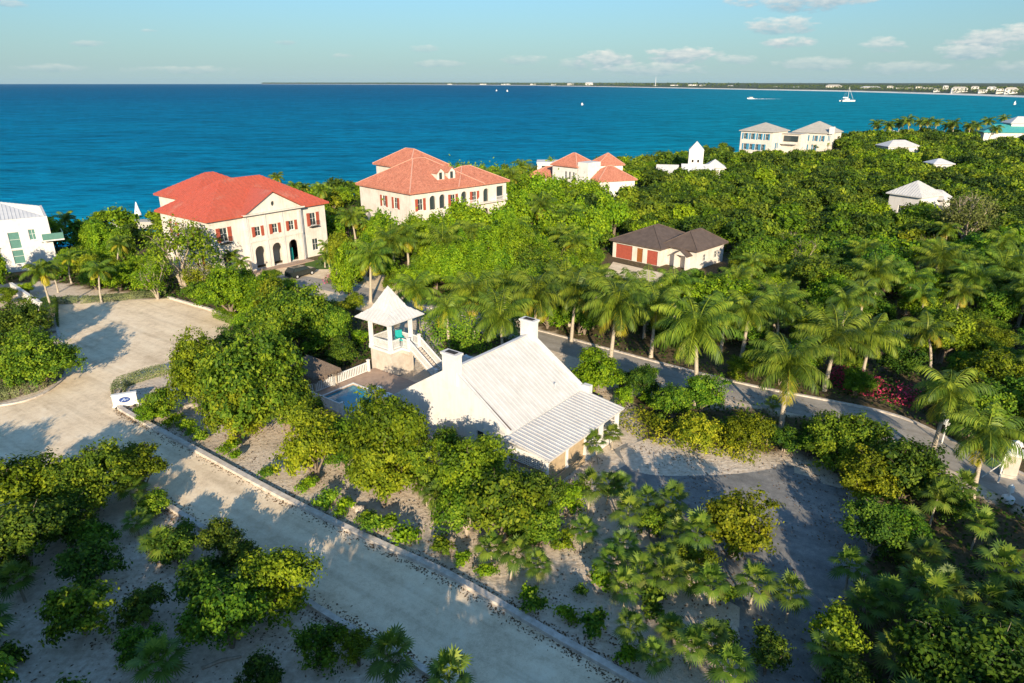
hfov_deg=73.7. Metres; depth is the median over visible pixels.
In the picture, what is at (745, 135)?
window
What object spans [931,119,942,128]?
coconut palm
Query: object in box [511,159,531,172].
royal palm
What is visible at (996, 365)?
yellow green tree
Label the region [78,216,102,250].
feathery tree
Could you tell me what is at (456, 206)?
bright leaved tree
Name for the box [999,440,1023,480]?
gate pillar
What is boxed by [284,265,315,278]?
parked car
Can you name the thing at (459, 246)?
feathery tree
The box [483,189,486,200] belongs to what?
window
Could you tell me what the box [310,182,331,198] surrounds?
coconut palm
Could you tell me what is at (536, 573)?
fan palm
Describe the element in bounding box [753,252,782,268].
broadleaf tree
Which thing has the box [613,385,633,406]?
bright leaved tree
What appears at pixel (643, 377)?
dark leaved tree
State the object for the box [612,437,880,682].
parking area
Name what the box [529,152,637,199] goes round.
villa
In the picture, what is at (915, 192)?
white house
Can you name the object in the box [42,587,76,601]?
shrub
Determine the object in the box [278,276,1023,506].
road
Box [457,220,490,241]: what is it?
royal palm
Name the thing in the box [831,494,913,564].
dark leaved tree
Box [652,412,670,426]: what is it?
shrub
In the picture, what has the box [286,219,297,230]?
window
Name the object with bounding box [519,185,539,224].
bright leaved tree
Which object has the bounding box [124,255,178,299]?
sparse tree
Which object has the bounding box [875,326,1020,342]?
path
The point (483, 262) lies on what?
feathery tree
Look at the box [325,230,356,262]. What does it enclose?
feathery tree
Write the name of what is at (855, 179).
wood
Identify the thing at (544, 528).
broadleaf tree
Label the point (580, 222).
bright leaved tree
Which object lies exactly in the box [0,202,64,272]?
modern house
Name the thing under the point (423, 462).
broadleaf tree
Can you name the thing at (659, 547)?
fan palm
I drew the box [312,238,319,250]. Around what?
window
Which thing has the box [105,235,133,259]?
coconut palm
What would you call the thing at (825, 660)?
fan palm
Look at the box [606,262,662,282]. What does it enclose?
garage apron
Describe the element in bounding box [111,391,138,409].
entrance sign
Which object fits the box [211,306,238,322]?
clipped hedge
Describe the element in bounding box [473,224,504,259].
feathery tree
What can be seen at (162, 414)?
shrub
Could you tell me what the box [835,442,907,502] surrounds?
yellow green tree
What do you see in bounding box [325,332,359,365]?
dark leaved tree
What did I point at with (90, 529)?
broadleaf tree
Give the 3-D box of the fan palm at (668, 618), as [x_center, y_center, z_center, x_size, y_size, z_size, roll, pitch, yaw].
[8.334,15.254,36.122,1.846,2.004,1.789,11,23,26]
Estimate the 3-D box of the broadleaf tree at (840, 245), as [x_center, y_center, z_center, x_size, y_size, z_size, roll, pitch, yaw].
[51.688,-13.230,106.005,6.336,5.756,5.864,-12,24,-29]
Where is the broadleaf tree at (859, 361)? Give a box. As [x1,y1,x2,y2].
[833,349,867,370]
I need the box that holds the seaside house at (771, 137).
[739,121,843,152]
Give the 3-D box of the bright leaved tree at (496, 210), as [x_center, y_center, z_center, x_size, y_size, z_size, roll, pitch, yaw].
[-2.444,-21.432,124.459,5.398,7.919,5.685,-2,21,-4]
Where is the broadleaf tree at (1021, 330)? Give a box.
[1016,325,1023,345]
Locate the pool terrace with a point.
(345, 390)
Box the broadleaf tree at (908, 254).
[867,240,921,265]
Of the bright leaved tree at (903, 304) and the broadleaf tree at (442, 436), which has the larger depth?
the bright leaved tree at (903, 304)
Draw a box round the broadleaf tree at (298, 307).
[230,280,334,353]
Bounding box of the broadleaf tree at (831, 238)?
[822,232,847,245]
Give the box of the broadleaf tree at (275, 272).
[261,269,282,281]
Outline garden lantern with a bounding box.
[1001,484,1015,504]
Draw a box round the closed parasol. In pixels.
[135,202,140,215]
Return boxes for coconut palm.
[19,258,61,311]
[33,259,65,292]
[50,210,76,234]
[57,250,82,282]
[79,259,116,302]
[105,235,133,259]
[221,249,240,264]
[228,256,249,268]
[268,171,284,182]
[286,181,303,190]
[299,183,311,191]
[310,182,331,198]
[317,240,328,267]
[317,249,330,273]
[353,205,372,220]
[357,217,370,228]
[841,278,884,319]
[868,119,884,129]
[880,121,898,130]
[892,118,906,131]
[898,310,956,379]
[899,114,915,129]
[899,282,941,306]
[914,117,923,128]
[919,116,935,127]
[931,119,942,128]
[931,221,962,241]
[940,121,951,130]
[945,118,962,130]
[962,121,977,132]
[972,120,985,129]
[980,116,996,125]
[987,125,1003,138]
[996,114,1011,121]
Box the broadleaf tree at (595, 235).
[571,225,603,248]
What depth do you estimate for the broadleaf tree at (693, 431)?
54.54 m
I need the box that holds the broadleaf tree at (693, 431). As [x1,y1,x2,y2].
[668,410,727,455]
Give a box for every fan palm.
[0,558,39,602]
[0,598,19,637]
[114,474,150,507]
[120,505,153,536]
[121,631,191,682]
[134,524,178,565]
[362,622,418,682]
[411,472,431,505]
[420,477,445,510]
[424,643,475,682]
[471,530,503,565]
[496,533,534,581]
[521,547,553,585]
[567,513,600,549]
[575,464,607,514]
[582,429,608,464]
[589,542,630,582]
[597,470,625,504]
[601,527,643,563]
[603,423,623,449]
[608,469,635,500]
[608,490,649,539]
[608,564,639,611]
[612,606,650,651]
[622,551,663,590]
[634,483,666,513]
[634,636,674,679]
[640,541,682,579]
[649,478,690,528]
[650,551,688,603]
[652,610,687,646]
[659,514,695,549]
[671,560,711,599]
[671,622,711,671]
[676,506,719,554]
[687,560,732,607]
[689,616,733,662]
[702,641,760,682]
[730,559,778,611]
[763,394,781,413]
[766,424,776,444]
[770,568,812,622]
[802,626,856,677]
[826,543,871,591]
[841,579,893,629]
[864,572,913,624]
[870,626,917,682]
[889,669,925,682]
[891,504,929,531]
[895,534,953,577]
[895,558,935,602]
[903,568,964,618]
[909,596,976,634]
[916,475,958,527]
[926,561,970,609]
[949,467,981,509]
[959,576,1016,625]
[962,504,999,549]
[969,539,1023,597]
[1004,597,1023,643]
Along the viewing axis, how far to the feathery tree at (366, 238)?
102.99 m
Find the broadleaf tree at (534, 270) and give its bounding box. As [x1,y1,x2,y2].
[502,258,560,308]
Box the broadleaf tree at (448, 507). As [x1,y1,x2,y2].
[425,474,482,536]
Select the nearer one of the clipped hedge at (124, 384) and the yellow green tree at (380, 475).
the yellow green tree at (380, 475)
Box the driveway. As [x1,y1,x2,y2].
[0,298,626,682]
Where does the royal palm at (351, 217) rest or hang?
on the ground at (98, 660)
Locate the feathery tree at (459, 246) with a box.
[447,239,466,263]
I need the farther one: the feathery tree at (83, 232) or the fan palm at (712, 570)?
the feathery tree at (83, 232)
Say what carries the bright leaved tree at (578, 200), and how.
on the ground at (98, 660)
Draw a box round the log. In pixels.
[202,655,241,669]
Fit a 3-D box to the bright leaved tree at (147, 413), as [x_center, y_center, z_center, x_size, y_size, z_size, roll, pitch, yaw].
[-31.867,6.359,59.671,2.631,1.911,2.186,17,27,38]
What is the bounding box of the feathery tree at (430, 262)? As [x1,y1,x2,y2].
[418,241,449,294]
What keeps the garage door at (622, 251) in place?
in the garage
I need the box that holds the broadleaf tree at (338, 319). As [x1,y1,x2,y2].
[296,303,353,352]
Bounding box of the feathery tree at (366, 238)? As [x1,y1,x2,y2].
[358,232,379,276]
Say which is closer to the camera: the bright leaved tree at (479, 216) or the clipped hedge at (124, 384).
the clipped hedge at (124, 384)
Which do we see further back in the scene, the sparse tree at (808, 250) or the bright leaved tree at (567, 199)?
the bright leaved tree at (567, 199)
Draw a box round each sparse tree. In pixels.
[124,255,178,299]
[131,213,225,288]
[176,259,214,285]
[750,277,781,296]
[777,229,806,241]
[783,236,829,263]
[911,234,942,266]
[915,246,932,271]
[931,187,1007,240]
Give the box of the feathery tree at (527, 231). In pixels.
[518,224,536,241]
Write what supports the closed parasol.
on the ground at (98, 660)
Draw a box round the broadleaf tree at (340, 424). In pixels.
[321,415,361,468]
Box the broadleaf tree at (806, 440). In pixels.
[792,425,822,455]
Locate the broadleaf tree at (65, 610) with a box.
[25,578,120,649]
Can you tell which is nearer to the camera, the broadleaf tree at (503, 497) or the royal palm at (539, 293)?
the broadleaf tree at (503, 497)
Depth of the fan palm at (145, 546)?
41.29 m
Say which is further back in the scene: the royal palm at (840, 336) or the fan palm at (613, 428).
the royal palm at (840, 336)
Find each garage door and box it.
[616,244,631,259]
[647,250,657,264]
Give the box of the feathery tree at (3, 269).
[0,248,9,284]
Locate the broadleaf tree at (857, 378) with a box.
[843,366,882,394]
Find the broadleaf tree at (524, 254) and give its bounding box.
[509,242,546,267]
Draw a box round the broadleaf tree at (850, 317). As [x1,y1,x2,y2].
[841,310,866,326]
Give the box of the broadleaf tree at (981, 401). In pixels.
[938,372,1021,436]
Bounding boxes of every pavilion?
[875,140,919,152]
[924,158,955,168]
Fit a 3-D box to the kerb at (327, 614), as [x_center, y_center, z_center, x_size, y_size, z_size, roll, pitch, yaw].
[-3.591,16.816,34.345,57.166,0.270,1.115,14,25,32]
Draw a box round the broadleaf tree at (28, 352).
[0,323,90,387]
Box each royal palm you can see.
[335,206,365,240]
[345,239,393,302]
[370,224,416,261]
[387,222,425,264]
[389,270,441,329]
[416,221,467,281]
[418,293,469,348]
[440,271,508,338]
[448,219,473,238]
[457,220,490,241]
[460,286,536,343]
[479,265,529,300]
[480,167,498,174]
[493,213,531,226]
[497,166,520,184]
[503,271,566,322]
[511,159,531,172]
[516,232,550,252]
[521,162,538,172]
[525,191,558,219]
[533,258,593,326]
[544,267,605,342]
[548,222,580,249]
[556,204,585,223]
[559,230,590,252]
[563,187,578,198]
[571,263,616,297]
[579,276,653,357]
[602,267,648,326]
[613,264,684,338]
[629,280,682,357]
[647,292,745,406]
[657,266,703,316]
[699,290,751,353]
[719,264,764,287]
[720,289,787,357]
[733,252,770,280]
[741,330,838,428]
[746,284,811,333]
[751,276,803,332]
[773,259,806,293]
[789,304,891,391]
[804,253,842,266]
[824,284,876,325]
[840,309,907,371]
[843,260,892,285]
[847,238,883,258]
[849,252,908,315]
[890,264,937,314]
[909,237,975,280]
[910,365,998,446]
[922,236,961,270]
[936,249,988,296]
[939,278,986,310]
[941,402,1023,498]
[947,259,1010,304]
[974,245,1023,280]
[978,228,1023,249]
[987,240,1023,291]
[997,266,1023,326]
[1009,332,1023,365]
[1014,287,1023,309]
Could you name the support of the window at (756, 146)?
in the seaside house at (771, 137)
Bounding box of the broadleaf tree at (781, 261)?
[774,252,791,265]
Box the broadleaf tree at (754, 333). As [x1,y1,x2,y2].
[729,304,775,344]
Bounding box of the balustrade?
[308,359,369,415]
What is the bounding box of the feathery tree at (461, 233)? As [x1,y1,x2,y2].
[453,228,470,253]
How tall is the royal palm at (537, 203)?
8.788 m
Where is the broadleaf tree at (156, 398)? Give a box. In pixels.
[135,384,183,411]
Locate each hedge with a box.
[0,369,64,400]
[40,295,59,327]
[42,294,80,304]
[79,288,165,303]
[110,362,168,396]
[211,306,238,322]
[417,305,519,357]
[619,406,773,465]
[821,363,926,411]
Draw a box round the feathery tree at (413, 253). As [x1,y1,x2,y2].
[402,217,423,259]
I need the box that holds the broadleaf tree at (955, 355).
[940,350,990,384]
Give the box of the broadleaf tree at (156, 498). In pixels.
[133,486,174,519]
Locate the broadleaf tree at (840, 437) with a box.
[804,409,896,472]
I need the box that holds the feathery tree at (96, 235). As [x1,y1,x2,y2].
[86,221,115,259]
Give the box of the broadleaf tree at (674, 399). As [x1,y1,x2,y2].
[648,382,692,418]
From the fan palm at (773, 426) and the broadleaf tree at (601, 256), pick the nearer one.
the fan palm at (773, 426)
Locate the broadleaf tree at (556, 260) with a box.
[535,253,585,269]
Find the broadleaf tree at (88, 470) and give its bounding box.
[31,434,139,511]
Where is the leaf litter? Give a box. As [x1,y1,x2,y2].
[2,383,1022,682]
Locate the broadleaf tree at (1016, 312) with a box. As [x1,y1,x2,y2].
[1005,291,1023,319]
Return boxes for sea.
[0,84,1023,246]
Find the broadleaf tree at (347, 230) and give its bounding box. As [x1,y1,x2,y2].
[334,213,356,235]
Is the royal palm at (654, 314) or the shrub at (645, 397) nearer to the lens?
the shrub at (645, 397)
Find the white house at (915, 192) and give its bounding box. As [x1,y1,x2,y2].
[886,180,951,212]
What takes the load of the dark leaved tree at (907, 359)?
on the ground at (98, 660)
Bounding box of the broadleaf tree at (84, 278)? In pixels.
[76,258,108,289]
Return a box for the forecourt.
[256,268,403,310]
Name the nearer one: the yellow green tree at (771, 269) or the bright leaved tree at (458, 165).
the yellow green tree at (771, 269)
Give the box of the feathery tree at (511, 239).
[499,220,529,255]
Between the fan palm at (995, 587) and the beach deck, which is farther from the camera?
the beach deck
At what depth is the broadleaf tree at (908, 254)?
100.13 m
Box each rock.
[184,400,200,408]
[354,505,365,512]
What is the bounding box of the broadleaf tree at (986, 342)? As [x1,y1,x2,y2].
[961,332,1006,354]
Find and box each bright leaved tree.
[17,281,33,293]
[47,214,69,247]
[49,264,67,278]
[53,247,79,267]
[63,223,101,246]
[70,248,102,265]
[82,209,110,223]
[91,247,113,258]
[100,262,132,291]
[103,206,142,227]
[103,223,115,228]
[104,222,129,233]
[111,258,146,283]
[129,269,155,289]
[132,404,157,422]
[135,253,161,270]
[144,210,159,219]
[189,262,251,317]
[227,306,254,332]
[234,269,292,313]
[281,277,299,290]
[310,183,328,195]
[324,203,335,210]
[325,211,349,238]
[339,185,356,204]
[350,329,368,346]
[372,198,402,225]
[375,259,399,280]
[389,262,424,286]
[433,211,454,223]
[442,196,469,216]
[446,201,474,223]
[447,197,478,217]
[455,159,471,167]
[466,200,497,227]
[487,201,506,216]
[488,201,517,227]
[491,157,501,173]
[502,193,535,225]
[503,163,521,175]
[506,173,520,206]
[516,170,537,192]
[517,182,531,205]
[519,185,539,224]
[523,184,539,198]
[527,170,554,193]
[528,303,567,328]
[534,195,565,237]
[537,195,556,220]
[539,179,564,197]
[539,181,566,209]
[543,173,559,183]
[549,478,594,517]
[551,168,570,187]
[557,193,574,207]
[558,178,581,196]
[563,202,587,246]
[570,345,625,394]
[571,173,589,188]
[574,180,596,195]
[574,189,586,207]
[578,206,608,239]
[587,204,610,230]
[588,171,604,191]
[591,186,613,199]
[591,190,617,224]
[600,180,611,194]
[604,197,631,234]
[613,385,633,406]
[680,270,757,327]
[752,269,787,288]
[801,268,860,323]
[866,231,900,243]
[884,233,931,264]
[896,287,947,321]
[917,269,951,294]
[919,377,963,404]
[959,241,984,249]
[995,222,1023,250]
[1015,348,1023,360]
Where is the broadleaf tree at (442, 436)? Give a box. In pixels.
[427,424,464,457]
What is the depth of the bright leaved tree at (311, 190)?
163.57 m
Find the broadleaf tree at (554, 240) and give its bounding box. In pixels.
[543,233,568,251]
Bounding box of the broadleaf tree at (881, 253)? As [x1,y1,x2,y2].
[852,243,922,298]
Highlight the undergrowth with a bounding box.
[0,185,1023,682]
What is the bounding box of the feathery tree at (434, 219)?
[424,208,455,236]
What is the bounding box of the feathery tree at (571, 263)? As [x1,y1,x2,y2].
[559,254,587,276]
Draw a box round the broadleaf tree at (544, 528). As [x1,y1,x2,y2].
[513,503,564,549]
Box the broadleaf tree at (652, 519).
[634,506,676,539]
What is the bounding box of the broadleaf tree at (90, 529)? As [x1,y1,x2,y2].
[60,518,122,549]
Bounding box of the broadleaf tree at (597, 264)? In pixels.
[585,260,606,270]
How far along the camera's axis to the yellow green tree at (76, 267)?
99.56 m
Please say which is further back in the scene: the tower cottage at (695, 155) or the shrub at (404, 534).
the tower cottage at (695, 155)
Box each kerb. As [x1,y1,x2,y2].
[0,313,68,405]
[116,371,165,406]
[117,406,647,682]
[143,492,454,682]
[168,297,232,317]
[402,297,1023,475]
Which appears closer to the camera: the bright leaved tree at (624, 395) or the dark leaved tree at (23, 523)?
the dark leaved tree at (23, 523)
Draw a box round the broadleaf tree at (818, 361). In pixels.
[788,336,829,370]
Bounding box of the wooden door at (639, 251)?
[637,248,642,261]
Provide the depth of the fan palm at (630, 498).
43.61 m
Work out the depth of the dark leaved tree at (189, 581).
38.04 m
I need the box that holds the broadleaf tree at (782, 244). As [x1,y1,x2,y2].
[776,239,795,250]
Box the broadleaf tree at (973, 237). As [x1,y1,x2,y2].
[944,231,989,247]
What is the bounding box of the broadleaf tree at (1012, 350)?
[991,346,1023,367]
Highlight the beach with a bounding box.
[360,84,1023,96]
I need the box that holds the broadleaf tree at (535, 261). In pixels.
[528,255,544,265]
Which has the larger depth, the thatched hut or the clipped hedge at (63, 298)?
the clipped hedge at (63, 298)
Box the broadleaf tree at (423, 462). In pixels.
[391,434,441,494]
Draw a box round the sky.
[0,0,1023,83]
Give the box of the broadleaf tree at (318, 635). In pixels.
[288,619,350,680]
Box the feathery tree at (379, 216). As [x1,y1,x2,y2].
[359,207,394,251]
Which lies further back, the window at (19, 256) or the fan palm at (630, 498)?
the window at (19, 256)
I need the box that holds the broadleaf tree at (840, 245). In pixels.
[825,236,869,257]
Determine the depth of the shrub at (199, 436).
56.65 m
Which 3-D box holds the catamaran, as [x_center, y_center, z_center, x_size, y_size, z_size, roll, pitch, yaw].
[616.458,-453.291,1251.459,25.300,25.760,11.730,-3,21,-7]
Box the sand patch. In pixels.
[620,438,776,475]
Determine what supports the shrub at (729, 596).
on the ground at (98, 660)
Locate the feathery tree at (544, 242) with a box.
[528,231,550,251]
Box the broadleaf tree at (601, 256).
[594,248,605,261]
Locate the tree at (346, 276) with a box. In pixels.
[329,239,363,294]
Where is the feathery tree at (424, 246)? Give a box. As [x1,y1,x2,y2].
[417,222,443,255]
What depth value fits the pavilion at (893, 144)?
274.21 m
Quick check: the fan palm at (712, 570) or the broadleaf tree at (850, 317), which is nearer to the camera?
the fan palm at (712, 570)
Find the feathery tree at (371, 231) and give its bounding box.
[361,217,395,264]
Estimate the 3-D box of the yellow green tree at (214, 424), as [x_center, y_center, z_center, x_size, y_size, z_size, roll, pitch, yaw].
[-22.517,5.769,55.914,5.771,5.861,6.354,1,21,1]
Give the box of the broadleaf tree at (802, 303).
[779,297,833,337]
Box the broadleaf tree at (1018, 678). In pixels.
[1015,666,1023,682]
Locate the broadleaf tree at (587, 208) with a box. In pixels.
[568,205,595,219]
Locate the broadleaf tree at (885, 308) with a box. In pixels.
[859,294,897,324]
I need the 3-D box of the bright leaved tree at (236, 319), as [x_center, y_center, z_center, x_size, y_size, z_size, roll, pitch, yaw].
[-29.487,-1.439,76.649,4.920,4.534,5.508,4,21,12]
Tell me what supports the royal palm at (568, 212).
on the ground at (98, 660)
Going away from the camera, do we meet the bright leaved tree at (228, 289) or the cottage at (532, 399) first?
the cottage at (532, 399)
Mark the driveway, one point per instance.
(69, 414)
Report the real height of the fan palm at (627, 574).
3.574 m
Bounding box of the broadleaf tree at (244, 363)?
[186,312,309,438]
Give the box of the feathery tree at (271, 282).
[251,274,285,316]
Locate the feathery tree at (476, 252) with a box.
[461,237,491,270]
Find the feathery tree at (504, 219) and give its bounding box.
[495,208,522,240]
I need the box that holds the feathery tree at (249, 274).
[239,261,255,277]
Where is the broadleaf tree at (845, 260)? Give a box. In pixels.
[841,259,861,270]
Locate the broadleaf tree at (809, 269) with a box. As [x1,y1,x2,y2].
[787,253,862,309]
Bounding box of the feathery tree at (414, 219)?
[402,210,425,248]
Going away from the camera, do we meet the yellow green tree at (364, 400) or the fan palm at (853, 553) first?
the fan palm at (853, 553)
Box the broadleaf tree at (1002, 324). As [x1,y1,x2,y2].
[990,319,1013,329]
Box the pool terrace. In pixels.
[313,368,415,423]
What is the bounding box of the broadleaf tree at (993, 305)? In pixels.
[973,286,1023,321]
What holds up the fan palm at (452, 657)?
on the ground at (98, 660)
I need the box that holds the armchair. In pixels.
[394,329,403,340]
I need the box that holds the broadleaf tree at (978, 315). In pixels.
[968,310,997,326]
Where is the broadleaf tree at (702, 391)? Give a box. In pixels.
[684,372,732,411]
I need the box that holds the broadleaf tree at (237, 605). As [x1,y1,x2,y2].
[171,567,273,651]
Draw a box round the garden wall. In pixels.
[9,282,40,305]
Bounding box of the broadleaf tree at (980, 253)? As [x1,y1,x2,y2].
[965,247,1010,284]
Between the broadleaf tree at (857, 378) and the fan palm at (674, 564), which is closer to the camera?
the fan palm at (674, 564)
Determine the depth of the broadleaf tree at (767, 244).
104.32 m
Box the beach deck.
[110,219,152,228]
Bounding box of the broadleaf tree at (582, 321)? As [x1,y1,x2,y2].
[558,299,602,334]
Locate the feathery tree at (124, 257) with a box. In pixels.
[106,220,138,261]
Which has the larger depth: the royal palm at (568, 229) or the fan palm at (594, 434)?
the royal palm at (568, 229)
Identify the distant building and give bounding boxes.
[950,87,967,92]
[995,89,1003,93]
[1003,87,1017,94]
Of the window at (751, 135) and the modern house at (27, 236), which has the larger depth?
the window at (751, 135)
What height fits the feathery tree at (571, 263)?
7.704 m
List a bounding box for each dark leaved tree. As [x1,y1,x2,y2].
[0,293,56,349]
[0,496,72,586]
[40,485,103,547]
[44,530,132,588]
[108,580,171,632]
[139,524,198,568]
[170,553,234,608]
[193,512,247,555]
[211,323,273,349]
[220,535,262,569]
[233,644,285,682]
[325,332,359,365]
[511,467,569,509]
[520,223,553,242]
[609,368,633,390]
[625,363,666,396]
[647,317,675,342]
[665,321,693,349]
[748,619,798,674]
[769,424,804,453]
[781,267,803,289]
[788,254,813,280]
[814,651,877,682]
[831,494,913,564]
[865,432,966,504]
[874,339,932,378]
[882,594,1023,682]
[924,486,984,525]
[943,243,987,273]
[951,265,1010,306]
[952,303,974,315]
[990,582,1023,618]
[1002,420,1023,443]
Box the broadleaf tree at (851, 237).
[844,234,868,245]
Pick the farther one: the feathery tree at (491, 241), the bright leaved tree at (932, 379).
the feathery tree at (491, 241)
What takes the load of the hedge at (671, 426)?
on the ground at (98, 660)
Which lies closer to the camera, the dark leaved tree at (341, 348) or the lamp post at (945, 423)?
the lamp post at (945, 423)
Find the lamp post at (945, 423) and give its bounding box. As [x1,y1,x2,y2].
[941,419,948,443]
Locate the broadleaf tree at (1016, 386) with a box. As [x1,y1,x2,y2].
[997,374,1023,420]
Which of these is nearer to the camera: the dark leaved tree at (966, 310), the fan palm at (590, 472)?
the fan palm at (590, 472)
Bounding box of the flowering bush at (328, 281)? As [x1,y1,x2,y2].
[322,273,331,283]
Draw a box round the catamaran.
[839,88,854,101]
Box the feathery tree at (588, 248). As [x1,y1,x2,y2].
[577,227,594,257]
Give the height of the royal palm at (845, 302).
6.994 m
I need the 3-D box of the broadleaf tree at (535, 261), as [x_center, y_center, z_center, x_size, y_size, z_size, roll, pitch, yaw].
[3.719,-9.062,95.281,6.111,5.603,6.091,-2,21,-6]
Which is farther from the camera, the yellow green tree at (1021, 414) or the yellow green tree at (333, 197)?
the yellow green tree at (333, 197)
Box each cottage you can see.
[393,316,624,481]
[656,141,725,174]
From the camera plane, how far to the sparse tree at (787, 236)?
115.03 m
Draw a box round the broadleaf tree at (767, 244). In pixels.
[727,231,778,261]
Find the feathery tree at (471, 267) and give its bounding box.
[456,255,484,303]
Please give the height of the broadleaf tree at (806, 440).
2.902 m
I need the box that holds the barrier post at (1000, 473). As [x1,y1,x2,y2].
[982,456,1005,482]
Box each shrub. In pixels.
[0,639,32,665]
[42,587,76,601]
[56,672,90,682]
[154,406,171,418]
[158,411,185,428]
[169,513,198,539]
[174,418,197,430]
[174,614,198,636]
[183,424,201,435]
[189,427,210,440]
[191,551,235,577]
[214,437,241,455]
[226,448,241,458]
[255,463,280,478]
[292,475,319,494]
[310,484,342,510]
[331,495,356,518]
[353,509,376,525]
[360,510,391,532]
[381,512,399,529]
[387,519,424,545]
[429,533,456,554]
[454,549,474,567]
[472,561,499,577]
[517,581,542,599]
[517,588,550,613]
[551,523,575,550]
[552,602,581,626]
[571,582,588,596]
[580,605,611,639]
[586,562,613,592]
[610,641,647,665]
[635,583,668,619]
[638,390,653,403]
[646,399,660,409]
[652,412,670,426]
[655,612,685,642]
[717,579,747,603]
[717,618,740,645]
[718,419,728,432]
[797,419,812,434]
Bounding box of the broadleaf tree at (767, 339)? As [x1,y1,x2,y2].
[765,331,790,347]
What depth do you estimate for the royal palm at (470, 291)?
77.31 m
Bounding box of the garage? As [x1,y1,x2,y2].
[609,224,728,270]
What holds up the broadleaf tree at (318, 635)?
on the ground at (98, 660)
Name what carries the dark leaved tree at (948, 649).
on the ground at (98, 660)
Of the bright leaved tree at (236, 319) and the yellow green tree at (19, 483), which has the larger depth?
the bright leaved tree at (236, 319)
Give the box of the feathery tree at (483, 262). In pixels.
[476,255,494,306]
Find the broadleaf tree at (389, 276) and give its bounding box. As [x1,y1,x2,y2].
[381,271,400,288]
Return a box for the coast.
[262,83,1023,94]
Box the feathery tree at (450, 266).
[436,243,468,289]
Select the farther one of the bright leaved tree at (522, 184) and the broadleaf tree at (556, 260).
the bright leaved tree at (522, 184)
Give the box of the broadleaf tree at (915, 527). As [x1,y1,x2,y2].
[877,501,933,552]
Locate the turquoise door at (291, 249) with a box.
[289,247,293,259]
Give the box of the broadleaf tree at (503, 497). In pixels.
[457,460,553,545]
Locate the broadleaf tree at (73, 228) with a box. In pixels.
[62,216,108,243]
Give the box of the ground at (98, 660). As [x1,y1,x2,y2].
[0,148,1023,682]
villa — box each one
[153,171,328,274]
[355,148,509,224]
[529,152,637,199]
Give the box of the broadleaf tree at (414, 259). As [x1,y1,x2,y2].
[409,255,424,265]
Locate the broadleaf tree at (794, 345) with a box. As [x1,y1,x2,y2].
[761,338,818,384]
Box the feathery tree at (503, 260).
[482,245,518,309]
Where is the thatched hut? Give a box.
[288,355,342,392]
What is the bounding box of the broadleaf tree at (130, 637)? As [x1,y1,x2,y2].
[110,619,168,671]
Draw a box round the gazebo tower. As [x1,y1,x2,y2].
[355,286,441,375]
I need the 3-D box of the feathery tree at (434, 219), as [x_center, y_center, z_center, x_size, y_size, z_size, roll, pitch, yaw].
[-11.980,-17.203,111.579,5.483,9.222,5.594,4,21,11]
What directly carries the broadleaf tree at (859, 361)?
on the ground at (98, 660)
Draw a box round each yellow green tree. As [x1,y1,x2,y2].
[0,286,18,303]
[0,446,73,508]
[68,253,108,284]
[99,256,120,266]
[109,440,171,491]
[152,216,161,229]
[160,325,223,406]
[194,379,274,443]
[230,545,327,630]
[268,403,344,478]
[325,190,343,207]
[325,209,339,217]
[325,299,352,322]
[330,626,374,670]
[336,383,431,486]
[342,290,364,312]
[346,432,421,508]
[353,220,365,238]
[354,272,366,282]
[355,394,392,415]
[418,473,442,499]
[431,431,518,527]
[540,243,587,265]
[571,249,601,263]
[673,540,725,572]
[698,271,738,284]
[698,482,785,560]
[721,409,776,457]
[724,354,758,381]
[728,251,771,280]
[763,266,788,283]
[802,596,873,658]
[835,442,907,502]
[896,227,925,252]
[897,297,982,363]
[947,346,1023,386]
[959,317,991,348]
[973,321,1020,350]
[985,245,1021,272]
[1011,402,1023,422]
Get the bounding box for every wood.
[51,126,1023,268]
[264,82,1023,92]
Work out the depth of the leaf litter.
41.87 m
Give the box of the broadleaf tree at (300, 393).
[253,364,325,430]
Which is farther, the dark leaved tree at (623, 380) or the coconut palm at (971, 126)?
the coconut palm at (971, 126)
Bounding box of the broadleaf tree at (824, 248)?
[812,241,836,252]
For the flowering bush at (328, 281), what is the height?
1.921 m
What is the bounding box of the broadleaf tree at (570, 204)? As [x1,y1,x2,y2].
[555,201,581,221]
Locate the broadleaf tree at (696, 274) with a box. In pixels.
[689,269,704,279]
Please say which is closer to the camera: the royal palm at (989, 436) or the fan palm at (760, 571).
the fan palm at (760, 571)
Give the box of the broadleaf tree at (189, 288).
[181,280,205,303]
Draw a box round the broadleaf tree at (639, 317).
[630,301,651,328]
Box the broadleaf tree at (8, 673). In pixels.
[0,623,22,682]
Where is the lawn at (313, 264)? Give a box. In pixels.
[305,259,332,268]
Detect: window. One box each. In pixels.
[7,232,23,249]
[12,250,27,264]
[28,229,36,240]
[196,256,204,269]
[215,226,232,242]
[224,257,230,267]
[251,225,264,236]
[269,222,280,233]
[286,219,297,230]
[306,211,319,225]
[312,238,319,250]
[380,195,387,206]
[391,197,399,209]
[415,198,425,211]
[430,196,434,208]
[439,195,443,206]
[448,194,457,206]
[461,192,464,202]
[470,191,478,202]
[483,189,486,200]
[497,186,501,198]
[742,133,747,138]
[742,143,747,149]
[747,143,753,149]
[749,133,755,139]
[753,144,759,149]
[756,133,762,139]
[759,144,765,150]
[763,134,769,139]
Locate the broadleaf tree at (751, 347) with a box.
[740,342,767,368]
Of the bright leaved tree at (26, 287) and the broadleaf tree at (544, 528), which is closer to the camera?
the broadleaf tree at (544, 528)
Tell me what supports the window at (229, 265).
in the villa at (260, 220)
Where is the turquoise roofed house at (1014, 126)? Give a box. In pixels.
[974,116,1023,139]
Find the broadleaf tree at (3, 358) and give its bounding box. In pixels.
[0,350,20,388]
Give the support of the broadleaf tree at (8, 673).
on the ground at (98, 660)
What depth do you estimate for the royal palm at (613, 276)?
81.07 m

